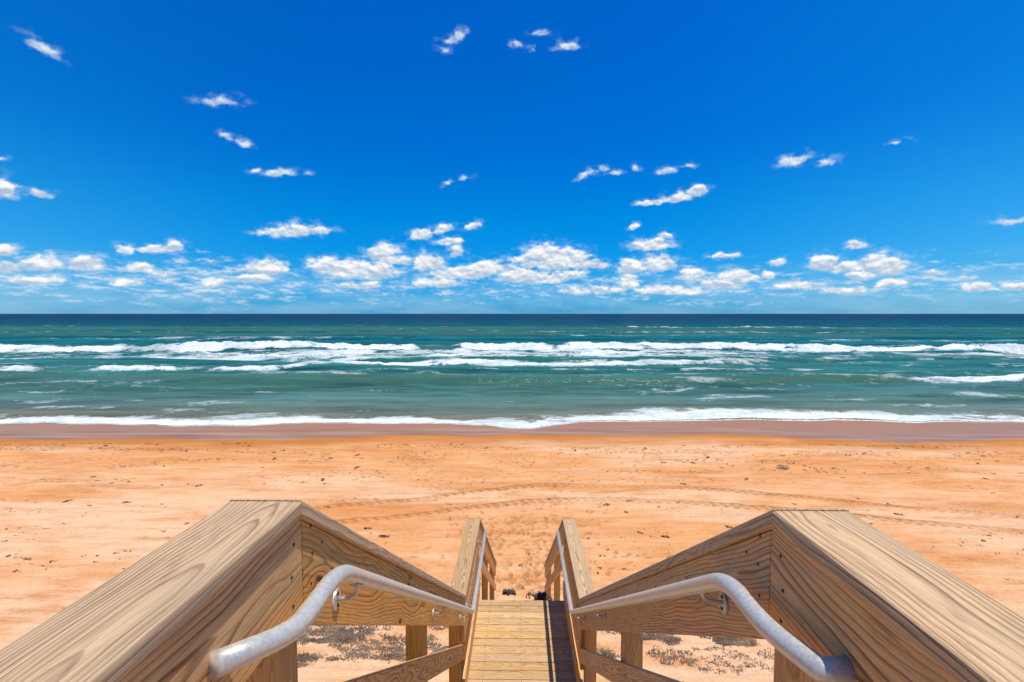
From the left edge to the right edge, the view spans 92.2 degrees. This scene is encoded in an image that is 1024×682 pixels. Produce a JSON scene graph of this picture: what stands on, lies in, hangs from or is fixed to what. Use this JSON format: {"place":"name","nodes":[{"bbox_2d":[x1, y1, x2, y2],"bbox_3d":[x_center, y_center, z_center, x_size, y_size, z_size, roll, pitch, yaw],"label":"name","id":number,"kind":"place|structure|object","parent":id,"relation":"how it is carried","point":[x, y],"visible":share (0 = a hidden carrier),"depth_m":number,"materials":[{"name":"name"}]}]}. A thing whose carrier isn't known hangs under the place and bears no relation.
{"place":"outdoors","nodes":[
{"label":"outdoors","id":0,"kind":"place"},
{"bbox_2d":[0,420,1023,681],"bbox_3d":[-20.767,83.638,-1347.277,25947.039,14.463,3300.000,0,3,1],"label":"beach sand","id":1,"kind":"structure","parent":0,"point":[948,518],"depth_m":21.00,"materials":[{"name":"beige sand"}]},
{"bbox_2d":[502,589,515,594],"bbox_3d":[-0.068,6.572,12.925,0.389,0.081,0.273,0,3,1],"label":"seaweed heap","id":2,"kind":"object","parent":1,"relation":"on","point":[505,591],"visible":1,"depth_m":12.91,"materials":[{"name":"black plant"}]},
{"bbox_2d":[0,442,1023,577],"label":"seaweed litter","id":3,"kind":"object","parent":1,"relation":"on","point":[448,484],"visible":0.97,"depth_m":25.68,"materials":[{"name":"brown plant"}]},
{"bbox_2d":[468,600,575,681],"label":"wooden staircase","id":4,"kind":"structure","parent":1,"relation":"on","point":[521,641],"depth_m":6.25,"materials":[{"name":"brown wood"}]},
{"bbox_2d":[0,499,496,681],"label":"wooden railing","id":5,"kind":"object","parent":4,"relation":"attached to","point":[180,607],"visible":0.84,"depth_m":1.08,"materials":[{"name":"brown wood"}]},
{"bbox_2d":[207,530,486,679],"bbox_3d":[-0.475,1.730,4.047,0.129,2.624,6.126,0,3,1],"label":"metal handrail","id":6,"kind":"object","parent":5,"relation":"attached to","point":[235,656],"visible":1,"depth_m":1.23,"materials":[{"name":"metal"}]},
{"bbox_2d":[544,509,1023,681],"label":"wooden railing","id":7,"kind":"object","parent":4,"relation":"attached to","point":[871,603],"visible":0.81,"depth_m":1.10,"materials":[{"name":"brown wood"}]},
{"bbox_2d":[556,530,855,681],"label":"metal handrail","id":8,"kind":"object","parent":7,"relation":"attached to","point":[799,653],"visible":1,"depth_m":1.24,"materials":[{"name":"metal"}]},
{"bbox_2d":[297,625,773,674],"bbox_3d":[0.657,6.526,11.202,13.205,0.250,3.347,0,3,1],"label":"seaweed mat","id":9,"kind":"object","parent":1,"relation":"on","point":[340,635],"visible":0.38,"depth_m":10.66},
{"bbox_2d":[534,591,552,599],"bbox_3d":[0.788,6.502,12.571,0.502,0.199,0.574,0,3,1],"label":"seaweed heap","id":10,"kind":"object","parent":1,"relation":"on","point":[539,595],"visible":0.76,"depth_m":12.53,"materials":[{"name":"black plant"}]},
{"bbox_2d":[777,465,788,469],"bbox_3d":[13.464,6.286,24.500,0.568,0.210,0.371,0,3,1],"label":"sand lump","id":11,"kind":"object","parent":1,"relation":"on","point":[783,467],"visible":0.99,"depth_m":24.40,"materials":[{"name":"beige sand"}]},
{"bbox_2d":[0,314,1023,428],"bbox_3d":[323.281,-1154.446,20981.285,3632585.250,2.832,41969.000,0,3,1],"label":"sea water","id":12,"kind":"structure","parent":0,"point":[523,371],"depth_m":71.94,"materials":[{"name":"teal liquid"}]},
{"bbox_2d":[0,0,1023,313],"label":"sky","id":13,"kind":"structure","parent":0,"point":[157,156],"materials":[{"name":"blue"}]}
]}

